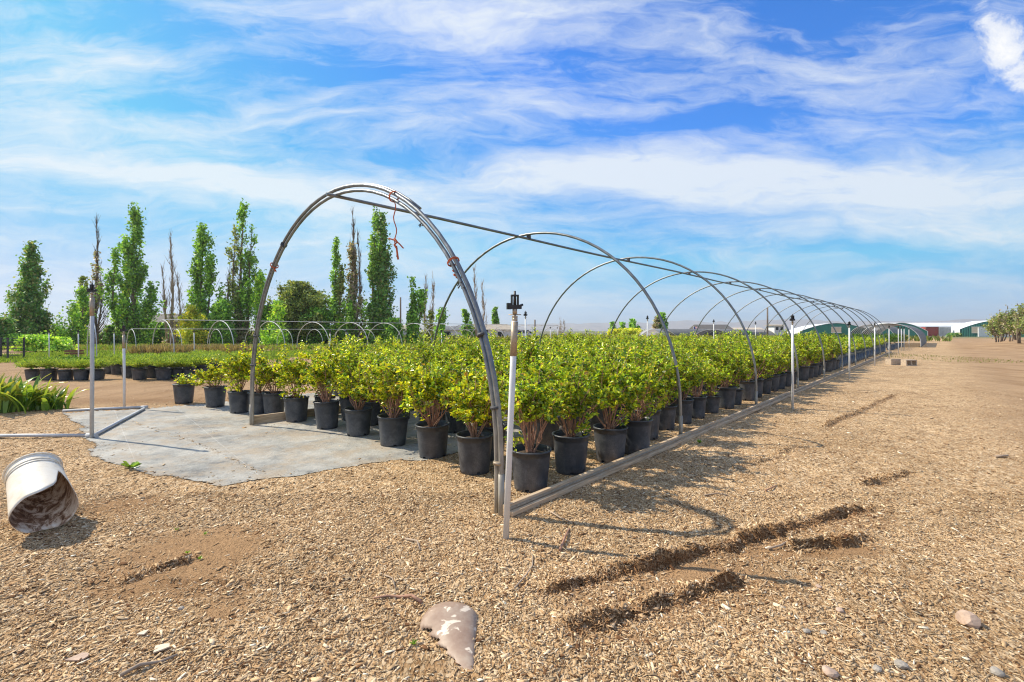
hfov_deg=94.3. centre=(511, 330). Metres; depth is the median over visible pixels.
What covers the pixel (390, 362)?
potted shrub
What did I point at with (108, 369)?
potted juniper
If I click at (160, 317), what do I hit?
house
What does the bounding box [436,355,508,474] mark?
potted shrub
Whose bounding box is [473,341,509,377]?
potted shrub
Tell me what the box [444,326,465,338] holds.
house
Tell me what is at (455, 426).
potted shrub
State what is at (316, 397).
potted shrub
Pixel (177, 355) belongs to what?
potted juniper
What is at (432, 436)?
potted shrub
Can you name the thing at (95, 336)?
tunnel
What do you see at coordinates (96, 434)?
irrigation pipe
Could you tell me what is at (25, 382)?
strap leaf clump
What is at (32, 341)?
leafy bush
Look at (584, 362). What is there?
potted shrub
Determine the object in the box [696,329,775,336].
shade tunnel
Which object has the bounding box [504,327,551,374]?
potted shrub
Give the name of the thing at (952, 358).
verge grass
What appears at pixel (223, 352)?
potted juniper
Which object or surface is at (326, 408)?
potted shrub
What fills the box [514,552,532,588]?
stick
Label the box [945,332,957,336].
leafy bush
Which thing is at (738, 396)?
potted shrub
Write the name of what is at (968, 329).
teal shed
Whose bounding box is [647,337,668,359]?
potted shrub
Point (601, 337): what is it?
potted shrub
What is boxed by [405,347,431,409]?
potted shrub
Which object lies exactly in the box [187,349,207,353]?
potted juniper
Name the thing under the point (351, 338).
potted shrub
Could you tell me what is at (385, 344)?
potted shrub
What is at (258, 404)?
potted shrub
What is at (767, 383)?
potted shrub
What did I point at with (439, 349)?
potted shrub
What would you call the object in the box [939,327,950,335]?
shipping container
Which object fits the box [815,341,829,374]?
potted shrub
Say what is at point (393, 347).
potted shrub
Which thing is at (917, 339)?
field
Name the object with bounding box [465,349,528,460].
potted shrub
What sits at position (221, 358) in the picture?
potted juniper
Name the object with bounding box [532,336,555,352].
potted shrub
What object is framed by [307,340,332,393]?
potted shrub
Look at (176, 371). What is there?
potted juniper
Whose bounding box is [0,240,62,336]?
poplar tree
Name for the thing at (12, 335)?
leafy bush
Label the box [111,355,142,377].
potted juniper
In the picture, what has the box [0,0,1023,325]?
sky
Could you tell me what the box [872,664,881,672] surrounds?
pebble
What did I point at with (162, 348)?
dry grass
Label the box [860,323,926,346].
shade tunnel
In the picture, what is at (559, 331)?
dead poplar
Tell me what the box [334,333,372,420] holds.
potted shrub
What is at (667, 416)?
potted shrub
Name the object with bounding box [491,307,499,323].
poplar tree
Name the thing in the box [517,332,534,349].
potted shrub
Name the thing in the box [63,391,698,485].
ground cloth
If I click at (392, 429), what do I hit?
potted shrub
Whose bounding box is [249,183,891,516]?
hoop house frame
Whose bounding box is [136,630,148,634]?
bark flake
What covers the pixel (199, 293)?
poplar tree
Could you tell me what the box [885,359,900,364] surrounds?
concrete block
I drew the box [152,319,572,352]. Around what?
tunnel
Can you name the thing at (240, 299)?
poplar tree
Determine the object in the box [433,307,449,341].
leafy tree
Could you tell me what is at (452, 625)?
flat rock
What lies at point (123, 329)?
sprinkler riser
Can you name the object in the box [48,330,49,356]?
sprinkler riser
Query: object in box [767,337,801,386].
potted shrub
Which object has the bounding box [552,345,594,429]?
potted shrub
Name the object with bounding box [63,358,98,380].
potted juniper
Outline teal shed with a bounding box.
[951,320,1023,336]
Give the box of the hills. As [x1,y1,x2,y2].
[49,319,985,330]
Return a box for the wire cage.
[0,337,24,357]
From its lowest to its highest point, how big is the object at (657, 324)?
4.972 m
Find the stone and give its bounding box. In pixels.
[955,609,980,628]
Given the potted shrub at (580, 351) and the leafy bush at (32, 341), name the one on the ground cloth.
the potted shrub at (580, 351)
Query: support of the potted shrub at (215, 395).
on the ground cloth
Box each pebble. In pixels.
[802,628,810,633]
[822,665,838,678]
[836,607,843,612]
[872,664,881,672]
[894,659,908,668]
[989,666,1005,677]
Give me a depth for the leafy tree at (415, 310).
49.78 m
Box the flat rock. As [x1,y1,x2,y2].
[420,601,476,669]
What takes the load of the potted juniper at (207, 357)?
on the ground at (940, 375)
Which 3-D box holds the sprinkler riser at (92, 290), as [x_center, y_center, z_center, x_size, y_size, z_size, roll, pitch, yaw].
[-5.875,0.433,6.642,0.122,2.215,0.054,0,0,0]
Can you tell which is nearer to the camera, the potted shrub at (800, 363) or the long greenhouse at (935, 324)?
the potted shrub at (800, 363)
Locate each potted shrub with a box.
[188,354,229,407]
[219,340,260,412]
[239,343,284,413]
[245,345,292,413]
[269,340,323,422]
[298,335,350,429]
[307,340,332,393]
[307,347,336,400]
[323,338,350,395]
[325,351,379,436]
[326,336,360,402]
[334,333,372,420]
[334,335,380,370]
[341,334,366,351]
[345,347,389,425]
[352,346,429,446]
[354,338,384,362]
[368,338,407,394]
[368,349,425,412]
[373,334,394,355]
[373,336,383,354]
[376,337,410,367]
[382,348,422,418]
[394,344,462,459]
[397,341,413,359]
[401,354,450,420]
[404,334,439,368]
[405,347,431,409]
[410,335,429,353]
[420,357,448,419]
[421,333,461,400]
[426,345,455,373]
[432,341,443,355]
[433,335,446,349]
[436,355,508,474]
[437,345,473,432]
[446,333,460,352]
[452,332,483,374]
[462,334,480,355]
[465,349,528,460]
[465,351,508,421]
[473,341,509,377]
[480,332,506,351]
[480,337,503,364]
[489,329,506,351]
[498,355,573,492]
[499,340,509,363]
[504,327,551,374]
[504,345,557,433]
[515,343,577,449]
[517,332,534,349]
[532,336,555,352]
[536,344,556,365]
[539,343,610,474]
[541,335,554,346]
[541,338,561,361]
[542,340,576,425]
[552,332,563,343]
[552,335,563,348]
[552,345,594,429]
[554,336,573,360]
[559,328,586,346]
[564,343,596,368]
[565,330,585,354]
[571,349,592,417]
[573,331,608,361]
[574,351,612,429]
[579,342,657,463]
[581,329,594,346]
[589,331,632,368]
[594,335,616,352]
[597,339,671,454]
[599,331,607,341]
[604,354,625,423]
[614,332,639,351]
[615,339,629,356]
[619,334,659,413]
[623,338,680,440]
[631,333,645,345]
[633,337,661,358]
[646,350,669,402]
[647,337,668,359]
[651,346,691,429]
[653,340,675,361]
[655,335,686,351]
[662,340,693,403]
[666,342,705,423]
[674,343,703,396]
[676,332,696,348]
[677,335,699,349]
[680,348,713,418]
[685,337,706,391]
[687,331,699,343]
[692,357,731,413]
[694,336,718,393]
[702,335,750,408]
[704,334,731,373]
[707,336,738,382]
[711,331,733,349]
[722,329,756,353]
[724,337,770,400]
[725,354,751,404]
[735,339,770,397]
[745,333,762,344]
[747,341,778,393]
[752,336,768,376]
[755,337,790,391]
[767,336,794,388]
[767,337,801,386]
[769,329,796,346]
[785,343,806,384]
[794,332,821,380]
[800,338,820,378]
[801,331,826,376]
[811,333,836,373]
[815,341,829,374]
[820,334,837,371]
[822,332,841,369]
[833,338,846,368]
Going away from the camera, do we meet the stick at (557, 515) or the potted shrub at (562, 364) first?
the stick at (557, 515)
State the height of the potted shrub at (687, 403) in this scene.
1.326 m
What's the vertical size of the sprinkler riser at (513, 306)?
1.826 m
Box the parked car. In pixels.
[518,329,540,335]
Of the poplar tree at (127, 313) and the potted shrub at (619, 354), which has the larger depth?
the poplar tree at (127, 313)
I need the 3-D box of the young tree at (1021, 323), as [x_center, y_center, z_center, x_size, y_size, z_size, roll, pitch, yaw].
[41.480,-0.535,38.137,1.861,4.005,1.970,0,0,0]
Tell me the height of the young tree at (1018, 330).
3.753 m
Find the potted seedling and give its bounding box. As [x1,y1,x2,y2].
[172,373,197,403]
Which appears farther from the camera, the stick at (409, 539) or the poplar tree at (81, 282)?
the poplar tree at (81, 282)
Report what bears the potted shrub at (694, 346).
on the ground cloth
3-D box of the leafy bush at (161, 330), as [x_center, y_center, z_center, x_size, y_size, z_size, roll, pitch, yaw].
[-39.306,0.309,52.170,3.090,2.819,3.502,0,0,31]
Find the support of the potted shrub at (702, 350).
on the ground cloth
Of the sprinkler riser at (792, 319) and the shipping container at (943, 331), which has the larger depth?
the shipping container at (943, 331)
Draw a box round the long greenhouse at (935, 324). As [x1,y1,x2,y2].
[878,323,961,326]
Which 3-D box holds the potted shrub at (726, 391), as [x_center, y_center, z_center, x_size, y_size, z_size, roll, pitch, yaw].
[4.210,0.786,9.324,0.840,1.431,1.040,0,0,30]
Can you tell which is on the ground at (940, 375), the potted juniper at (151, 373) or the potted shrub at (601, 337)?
the potted juniper at (151, 373)
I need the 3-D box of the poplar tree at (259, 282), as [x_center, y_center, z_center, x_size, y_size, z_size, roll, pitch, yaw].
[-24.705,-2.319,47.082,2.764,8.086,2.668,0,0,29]
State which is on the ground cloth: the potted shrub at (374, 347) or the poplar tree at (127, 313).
the potted shrub at (374, 347)
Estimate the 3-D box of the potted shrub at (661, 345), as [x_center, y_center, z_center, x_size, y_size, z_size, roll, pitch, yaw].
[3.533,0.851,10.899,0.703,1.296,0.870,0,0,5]
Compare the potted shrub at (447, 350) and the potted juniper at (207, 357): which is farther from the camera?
the potted juniper at (207, 357)
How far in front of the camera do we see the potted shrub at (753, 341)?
18.05 m
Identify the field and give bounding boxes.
[89,333,952,341]
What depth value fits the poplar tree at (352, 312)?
49.75 m
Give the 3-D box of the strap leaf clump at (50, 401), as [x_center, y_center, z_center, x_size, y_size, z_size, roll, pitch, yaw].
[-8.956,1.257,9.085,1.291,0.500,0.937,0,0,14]
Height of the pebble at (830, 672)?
0.038 m
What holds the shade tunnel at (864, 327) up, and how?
on the ground at (940, 375)
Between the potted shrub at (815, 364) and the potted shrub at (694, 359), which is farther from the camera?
the potted shrub at (815, 364)
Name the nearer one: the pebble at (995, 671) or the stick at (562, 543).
the pebble at (995, 671)
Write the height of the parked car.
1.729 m
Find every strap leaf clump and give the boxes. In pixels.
[0,372,64,413]
[3,376,37,383]
[15,384,87,410]
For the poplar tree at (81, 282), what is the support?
on the ground at (940, 375)
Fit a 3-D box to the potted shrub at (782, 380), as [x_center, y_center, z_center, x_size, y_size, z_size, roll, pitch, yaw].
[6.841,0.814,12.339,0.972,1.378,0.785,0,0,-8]
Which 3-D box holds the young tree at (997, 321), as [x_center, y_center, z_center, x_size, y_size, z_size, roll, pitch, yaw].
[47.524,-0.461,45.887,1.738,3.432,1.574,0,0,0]
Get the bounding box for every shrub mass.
[406,334,782,353]
[638,335,888,367]
[782,333,907,349]
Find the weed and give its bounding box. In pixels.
[121,461,141,467]
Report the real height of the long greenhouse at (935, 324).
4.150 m
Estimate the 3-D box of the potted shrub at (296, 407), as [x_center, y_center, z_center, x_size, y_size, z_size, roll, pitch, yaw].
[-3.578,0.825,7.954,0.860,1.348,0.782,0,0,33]
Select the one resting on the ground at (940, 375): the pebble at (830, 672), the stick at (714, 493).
the stick at (714, 493)
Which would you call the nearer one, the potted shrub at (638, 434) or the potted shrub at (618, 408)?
the potted shrub at (638, 434)
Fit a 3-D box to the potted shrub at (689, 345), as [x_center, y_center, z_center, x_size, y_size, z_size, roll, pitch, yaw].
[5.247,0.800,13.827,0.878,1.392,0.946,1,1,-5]
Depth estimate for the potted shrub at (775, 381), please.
11.70 m
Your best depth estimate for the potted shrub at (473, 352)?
9.08 m
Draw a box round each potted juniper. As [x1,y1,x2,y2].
[13,357,41,379]
[24,356,63,380]
[44,358,78,380]
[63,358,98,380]
[79,358,120,379]
[95,353,117,373]
[105,353,127,374]
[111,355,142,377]
[126,356,152,379]
[138,352,155,365]
[138,353,170,377]
[142,355,181,379]
[156,351,173,367]
[163,352,193,367]
[163,357,191,378]
[176,357,207,378]
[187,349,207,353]
[187,353,219,373]
[189,353,219,369]
[201,351,221,367]
[204,349,226,366]
[214,355,237,368]
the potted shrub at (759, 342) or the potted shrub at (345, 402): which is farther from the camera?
the potted shrub at (759, 342)
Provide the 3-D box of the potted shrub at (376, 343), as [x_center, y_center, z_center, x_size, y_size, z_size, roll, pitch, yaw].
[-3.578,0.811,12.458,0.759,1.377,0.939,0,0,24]
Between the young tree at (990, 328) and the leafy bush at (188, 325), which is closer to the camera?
the leafy bush at (188, 325)
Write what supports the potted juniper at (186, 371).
on the ground at (940, 375)
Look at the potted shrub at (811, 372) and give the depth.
14.89 m
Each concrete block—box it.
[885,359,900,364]
[901,359,916,365]
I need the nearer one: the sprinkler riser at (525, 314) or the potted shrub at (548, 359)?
the potted shrub at (548, 359)
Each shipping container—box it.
[921,327,938,335]
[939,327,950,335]
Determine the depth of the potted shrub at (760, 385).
10.67 m
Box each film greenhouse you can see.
[787,323,856,334]
[876,323,927,335]
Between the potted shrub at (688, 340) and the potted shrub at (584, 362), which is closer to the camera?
the potted shrub at (584, 362)
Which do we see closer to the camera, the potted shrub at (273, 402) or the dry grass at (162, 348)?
the potted shrub at (273, 402)
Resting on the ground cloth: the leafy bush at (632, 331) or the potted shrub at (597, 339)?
the potted shrub at (597, 339)
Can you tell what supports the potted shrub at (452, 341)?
on the ground cloth
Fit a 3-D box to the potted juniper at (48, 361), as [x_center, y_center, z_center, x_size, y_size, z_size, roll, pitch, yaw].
[-14.203,1.123,14.493,0.954,0.759,0.952,0,0,-26]
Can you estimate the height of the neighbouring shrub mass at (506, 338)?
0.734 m
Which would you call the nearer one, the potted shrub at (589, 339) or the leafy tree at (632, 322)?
the potted shrub at (589, 339)
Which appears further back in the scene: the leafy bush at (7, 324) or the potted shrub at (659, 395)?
the leafy bush at (7, 324)
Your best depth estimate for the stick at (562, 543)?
3.34 m
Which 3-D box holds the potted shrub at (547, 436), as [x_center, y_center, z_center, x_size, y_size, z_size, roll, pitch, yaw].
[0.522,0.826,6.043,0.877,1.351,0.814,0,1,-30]
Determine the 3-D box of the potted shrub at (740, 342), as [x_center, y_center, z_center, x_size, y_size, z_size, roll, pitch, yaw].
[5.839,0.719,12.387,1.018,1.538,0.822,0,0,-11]
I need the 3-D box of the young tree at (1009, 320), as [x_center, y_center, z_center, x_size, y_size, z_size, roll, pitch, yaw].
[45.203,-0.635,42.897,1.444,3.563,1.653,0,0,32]
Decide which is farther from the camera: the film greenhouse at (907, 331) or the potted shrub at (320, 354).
the film greenhouse at (907, 331)
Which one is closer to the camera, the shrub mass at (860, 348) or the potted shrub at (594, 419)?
the potted shrub at (594, 419)
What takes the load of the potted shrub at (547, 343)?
on the ground cloth
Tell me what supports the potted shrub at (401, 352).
on the ground cloth
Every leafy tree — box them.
[38,285,97,344]
[403,276,427,343]
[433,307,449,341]
[608,321,617,328]
[619,318,640,328]
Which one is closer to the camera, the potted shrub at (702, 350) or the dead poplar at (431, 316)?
the potted shrub at (702, 350)
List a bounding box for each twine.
[388,191,403,259]
[447,256,459,277]
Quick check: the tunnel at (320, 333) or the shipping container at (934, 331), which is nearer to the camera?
the tunnel at (320, 333)
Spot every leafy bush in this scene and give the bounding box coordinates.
[0,316,19,344]
[2,333,26,344]
[5,334,51,351]
[31,336,77,351]
[99,325,121,344]
[147,321,169,344]
[174,304,209,343]
[203,299,237,344]
[259,300,293,344]
[377,317,405,343]
[606,327,644,335]
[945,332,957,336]
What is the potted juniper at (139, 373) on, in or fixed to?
on the ground at (940, 375)
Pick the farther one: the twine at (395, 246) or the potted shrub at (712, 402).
the potted shrub at (712, 402)
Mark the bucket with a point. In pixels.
(41, 493)
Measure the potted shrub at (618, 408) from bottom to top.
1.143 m
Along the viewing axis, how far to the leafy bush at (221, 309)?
44.56 m
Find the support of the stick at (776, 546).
on the ground at (940, 375)
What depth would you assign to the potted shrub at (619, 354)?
10.67 m
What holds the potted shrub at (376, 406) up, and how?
on the ground cloth
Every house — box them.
[147,314,233,333]
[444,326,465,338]
[469,324,510,336]
[690,325,732,328]
[764,324,784,335]
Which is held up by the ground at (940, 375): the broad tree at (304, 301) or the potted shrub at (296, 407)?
the broad tree at (304, 301)
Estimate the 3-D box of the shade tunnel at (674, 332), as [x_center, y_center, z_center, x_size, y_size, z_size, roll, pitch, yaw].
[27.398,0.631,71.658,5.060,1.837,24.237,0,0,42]
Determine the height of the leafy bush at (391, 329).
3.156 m
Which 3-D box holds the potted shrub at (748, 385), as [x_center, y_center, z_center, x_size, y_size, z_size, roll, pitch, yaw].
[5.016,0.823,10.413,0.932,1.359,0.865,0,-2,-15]
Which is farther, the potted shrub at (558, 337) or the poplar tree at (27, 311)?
the poplar tree at (27, 311)
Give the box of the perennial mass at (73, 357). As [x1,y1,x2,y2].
[15,355,133,368]
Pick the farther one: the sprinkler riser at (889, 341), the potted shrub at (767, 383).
the sprinkler riser at (889, 341)
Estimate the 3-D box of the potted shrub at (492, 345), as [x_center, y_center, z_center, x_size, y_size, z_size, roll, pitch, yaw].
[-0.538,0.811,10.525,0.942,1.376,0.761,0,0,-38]
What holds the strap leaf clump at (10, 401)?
on the ground at (940, 375)
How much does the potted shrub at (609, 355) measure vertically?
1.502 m
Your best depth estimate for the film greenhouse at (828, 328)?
92.63 m
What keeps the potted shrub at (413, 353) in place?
on the ground cloth
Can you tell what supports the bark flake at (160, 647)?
on the ground at (940, 375)
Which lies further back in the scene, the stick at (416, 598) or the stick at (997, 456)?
the stick at (997, 456)
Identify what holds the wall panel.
on the ground at (940, 375)
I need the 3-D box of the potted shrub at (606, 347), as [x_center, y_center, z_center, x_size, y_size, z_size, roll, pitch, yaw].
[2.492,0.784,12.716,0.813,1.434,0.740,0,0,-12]
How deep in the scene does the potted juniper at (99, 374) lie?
14.60 m
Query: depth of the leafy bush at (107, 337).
51.25 m
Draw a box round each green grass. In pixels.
[0,349,322,362]
[2,343,417,349]
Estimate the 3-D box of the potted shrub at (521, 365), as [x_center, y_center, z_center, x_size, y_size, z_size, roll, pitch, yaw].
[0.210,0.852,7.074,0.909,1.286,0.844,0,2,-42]
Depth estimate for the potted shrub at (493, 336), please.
12.66 m
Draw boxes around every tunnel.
[87,322,96,355]
[126,329,585,347]
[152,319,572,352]
[639,329,664,335]
[642,329,728,336]
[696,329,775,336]
[851,324,903,341]
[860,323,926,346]
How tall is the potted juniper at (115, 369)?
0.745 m
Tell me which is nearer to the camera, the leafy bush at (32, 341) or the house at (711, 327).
the leafy bush at (32, 341)
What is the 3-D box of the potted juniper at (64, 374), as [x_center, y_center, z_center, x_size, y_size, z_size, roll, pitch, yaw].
[-13.683,1.162,14.496,0.906,0.688,0.932,0,0,-10]
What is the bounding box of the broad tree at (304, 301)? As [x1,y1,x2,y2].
[258,280,334,344]
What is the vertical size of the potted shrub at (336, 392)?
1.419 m
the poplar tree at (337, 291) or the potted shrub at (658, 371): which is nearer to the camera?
the potted shrub at (658, 371)
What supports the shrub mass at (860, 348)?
on the ground at (940, 375)
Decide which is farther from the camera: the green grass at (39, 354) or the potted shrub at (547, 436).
the green grass at (39, 354)
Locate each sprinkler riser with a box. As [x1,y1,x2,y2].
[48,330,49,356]
[87,283,96,437]
[120,324,127,406]
[503,291,522,539]
[524,311,527,337]
[790,314,794,408]
[847,321,850,378]
[874,323,875,365]
[888,326,889,357]
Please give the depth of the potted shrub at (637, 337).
15.86 m
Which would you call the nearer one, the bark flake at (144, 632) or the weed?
the bark flake at (144, 632)
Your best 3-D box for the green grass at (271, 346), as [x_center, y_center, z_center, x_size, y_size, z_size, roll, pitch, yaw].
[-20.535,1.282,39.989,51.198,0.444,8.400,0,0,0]
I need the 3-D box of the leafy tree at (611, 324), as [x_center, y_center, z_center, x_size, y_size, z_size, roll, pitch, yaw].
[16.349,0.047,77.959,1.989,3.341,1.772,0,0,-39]
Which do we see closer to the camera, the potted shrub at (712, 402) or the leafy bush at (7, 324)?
the potted shrub at (712, 402)
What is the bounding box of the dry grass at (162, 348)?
[125,343,263,353]
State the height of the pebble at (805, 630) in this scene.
0.022 m
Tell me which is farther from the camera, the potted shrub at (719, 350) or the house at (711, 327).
the house at (711, 327)
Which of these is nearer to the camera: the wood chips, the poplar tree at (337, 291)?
the wood chips
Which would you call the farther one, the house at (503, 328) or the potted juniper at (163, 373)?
the house at (503, 328)
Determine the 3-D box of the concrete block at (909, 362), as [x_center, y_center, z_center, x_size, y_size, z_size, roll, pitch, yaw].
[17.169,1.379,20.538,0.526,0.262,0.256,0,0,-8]
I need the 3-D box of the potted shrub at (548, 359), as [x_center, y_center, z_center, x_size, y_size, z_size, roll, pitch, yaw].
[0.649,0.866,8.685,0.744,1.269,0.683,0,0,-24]
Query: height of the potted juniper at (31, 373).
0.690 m
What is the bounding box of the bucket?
[2,452,78,532]
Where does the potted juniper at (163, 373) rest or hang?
on the ground at (940, 375)
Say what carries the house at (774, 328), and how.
on the ground at (940, 375)
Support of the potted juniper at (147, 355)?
on the ground at (940, 375)
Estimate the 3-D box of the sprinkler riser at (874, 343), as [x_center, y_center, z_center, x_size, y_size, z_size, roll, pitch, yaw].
[15.490,0.593,20.267,0.121,1.915,0.044,0,0,-34]
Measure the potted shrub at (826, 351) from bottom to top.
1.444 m
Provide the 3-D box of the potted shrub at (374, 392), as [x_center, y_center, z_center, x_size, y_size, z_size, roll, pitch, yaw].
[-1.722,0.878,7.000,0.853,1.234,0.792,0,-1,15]
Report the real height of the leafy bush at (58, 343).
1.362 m
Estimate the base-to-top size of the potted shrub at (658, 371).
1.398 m
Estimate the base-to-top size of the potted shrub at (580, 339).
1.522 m
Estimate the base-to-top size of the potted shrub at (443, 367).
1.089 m
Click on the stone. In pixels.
(968, 618)
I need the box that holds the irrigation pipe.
[0,405,147,437]
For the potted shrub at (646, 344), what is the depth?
11.21 m
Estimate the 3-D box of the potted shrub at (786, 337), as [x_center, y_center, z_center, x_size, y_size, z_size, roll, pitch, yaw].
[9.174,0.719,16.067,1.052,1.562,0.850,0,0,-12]
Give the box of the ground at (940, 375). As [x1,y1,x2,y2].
[0,331,1023,681]
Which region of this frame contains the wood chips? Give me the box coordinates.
[0,389,1023,681]
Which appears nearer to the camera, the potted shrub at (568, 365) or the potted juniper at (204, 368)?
the potted shrub at (568, 365)
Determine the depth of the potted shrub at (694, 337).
17.24 m
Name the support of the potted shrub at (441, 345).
on the ground cloth
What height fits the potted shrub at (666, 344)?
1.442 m
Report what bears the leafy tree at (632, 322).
on the ground at (940, 375)
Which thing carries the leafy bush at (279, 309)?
on the ground at (940, 375)
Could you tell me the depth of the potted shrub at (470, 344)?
11.15 m
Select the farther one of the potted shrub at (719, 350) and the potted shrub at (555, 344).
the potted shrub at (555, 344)
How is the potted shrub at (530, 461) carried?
on the ground at (940, 375)
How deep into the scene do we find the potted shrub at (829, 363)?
17.38 m
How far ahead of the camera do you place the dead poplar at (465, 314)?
57.80 m
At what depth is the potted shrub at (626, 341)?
12.20 m
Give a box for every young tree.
[981,314,1004,341]
[990,309,1011,341]
[1000,305,1017,341]
[1008,303,1023,343]
[1012,303,1023,333]
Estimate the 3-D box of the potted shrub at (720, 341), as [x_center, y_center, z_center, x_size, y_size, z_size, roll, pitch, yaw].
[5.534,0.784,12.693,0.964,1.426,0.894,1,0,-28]
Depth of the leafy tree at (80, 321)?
43.79 m
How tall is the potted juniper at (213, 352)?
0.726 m
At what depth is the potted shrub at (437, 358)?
8.47 m
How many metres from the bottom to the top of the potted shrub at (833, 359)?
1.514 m
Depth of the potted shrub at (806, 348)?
14.32 m
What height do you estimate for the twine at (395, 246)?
0.708 m
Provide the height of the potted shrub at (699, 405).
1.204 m
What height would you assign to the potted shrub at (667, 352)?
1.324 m
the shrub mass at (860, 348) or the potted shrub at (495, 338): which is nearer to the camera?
the potted shrub at (495, 338)
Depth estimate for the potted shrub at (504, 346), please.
11.27 m
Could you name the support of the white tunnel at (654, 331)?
on the ground at (940, 375)
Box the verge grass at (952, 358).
[875,353,1022,362]
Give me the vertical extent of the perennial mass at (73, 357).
0.565 m
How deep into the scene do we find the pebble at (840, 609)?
2.52 m
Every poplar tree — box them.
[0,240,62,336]
[74,213,109,344]
[94,202,166,344]
[182,221,226,343]
[223,198,258,343]
[246,267,272,343]
[326,236,347,343]
[335,207,369,344]
[355,206,398,343]
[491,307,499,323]
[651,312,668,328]
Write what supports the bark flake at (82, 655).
on the ground at (940, 375)
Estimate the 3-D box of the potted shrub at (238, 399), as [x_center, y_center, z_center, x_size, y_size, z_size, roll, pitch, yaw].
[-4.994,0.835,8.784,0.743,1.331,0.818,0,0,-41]
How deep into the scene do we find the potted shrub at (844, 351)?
18.49 m
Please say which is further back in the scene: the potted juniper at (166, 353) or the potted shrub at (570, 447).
the potted juniper at (166, 353)
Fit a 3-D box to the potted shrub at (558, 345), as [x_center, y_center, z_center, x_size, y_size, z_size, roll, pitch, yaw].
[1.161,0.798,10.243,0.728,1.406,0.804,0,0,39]
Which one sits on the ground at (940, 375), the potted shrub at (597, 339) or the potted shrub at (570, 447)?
the potted shrub at (570, 447)
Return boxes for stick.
[119,653,177,676]
[373,594,422,603]
[405,538,420,549]
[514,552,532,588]
[546,508,571,522]
[559,528,569,550]
[704,492,727,495]
[767,537,790,549]
[993,455,1008,457]
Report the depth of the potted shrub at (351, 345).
9.04 m
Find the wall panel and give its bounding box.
[978,327,1011,336]
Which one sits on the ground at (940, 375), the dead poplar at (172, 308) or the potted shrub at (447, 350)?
the dead poplar at (172, 308)
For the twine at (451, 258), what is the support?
attached to the hoop house frame
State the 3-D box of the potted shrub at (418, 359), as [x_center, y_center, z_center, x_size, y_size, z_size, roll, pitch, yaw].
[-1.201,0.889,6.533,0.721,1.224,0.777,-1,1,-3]
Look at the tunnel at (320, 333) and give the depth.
43.41 m
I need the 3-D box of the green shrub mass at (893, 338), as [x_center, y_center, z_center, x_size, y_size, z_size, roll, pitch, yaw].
[29.853,0.788,42.752,8.331,1.424,11.922,0,0,43]
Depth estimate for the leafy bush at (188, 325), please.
44.66 m
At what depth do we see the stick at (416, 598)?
2.63 m
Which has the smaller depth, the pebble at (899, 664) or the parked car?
the pebble at (899, 664)
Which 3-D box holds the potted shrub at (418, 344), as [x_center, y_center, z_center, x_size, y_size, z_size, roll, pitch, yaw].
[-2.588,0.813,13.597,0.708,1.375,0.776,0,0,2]
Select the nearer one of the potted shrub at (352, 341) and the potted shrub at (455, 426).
the potted shrub at (455, 426)
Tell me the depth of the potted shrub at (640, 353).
8.06 m
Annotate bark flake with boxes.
[65,652,88,660]
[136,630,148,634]
[153,643,169,653]
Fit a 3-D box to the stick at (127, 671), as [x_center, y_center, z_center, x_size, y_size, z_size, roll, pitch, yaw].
[-1.608,1.475,2.106,0.021,0.037,0.207,0,0,42]
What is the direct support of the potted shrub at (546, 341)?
on the ground cloth
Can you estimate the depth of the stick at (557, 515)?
3.80 m
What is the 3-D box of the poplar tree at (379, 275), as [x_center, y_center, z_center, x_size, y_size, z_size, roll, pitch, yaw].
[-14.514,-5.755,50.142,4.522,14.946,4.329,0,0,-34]
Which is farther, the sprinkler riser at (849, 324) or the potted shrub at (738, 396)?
the sprinkler riser at (849, 324)
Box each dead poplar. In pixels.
[158,231,184,343]
[419,271,436,343]
[458,264,488,337]
[558,318,565,334]
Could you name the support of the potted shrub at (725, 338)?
on the ground cloth
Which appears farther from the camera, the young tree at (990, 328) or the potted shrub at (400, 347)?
the young tree at (990, 328)
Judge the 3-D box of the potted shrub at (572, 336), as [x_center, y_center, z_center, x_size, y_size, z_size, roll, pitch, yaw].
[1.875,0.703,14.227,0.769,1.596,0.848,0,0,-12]
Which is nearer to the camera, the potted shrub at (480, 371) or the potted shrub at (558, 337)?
the potted shrub at (480, 371)
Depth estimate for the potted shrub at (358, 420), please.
6.72 m
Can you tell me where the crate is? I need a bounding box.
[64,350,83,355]

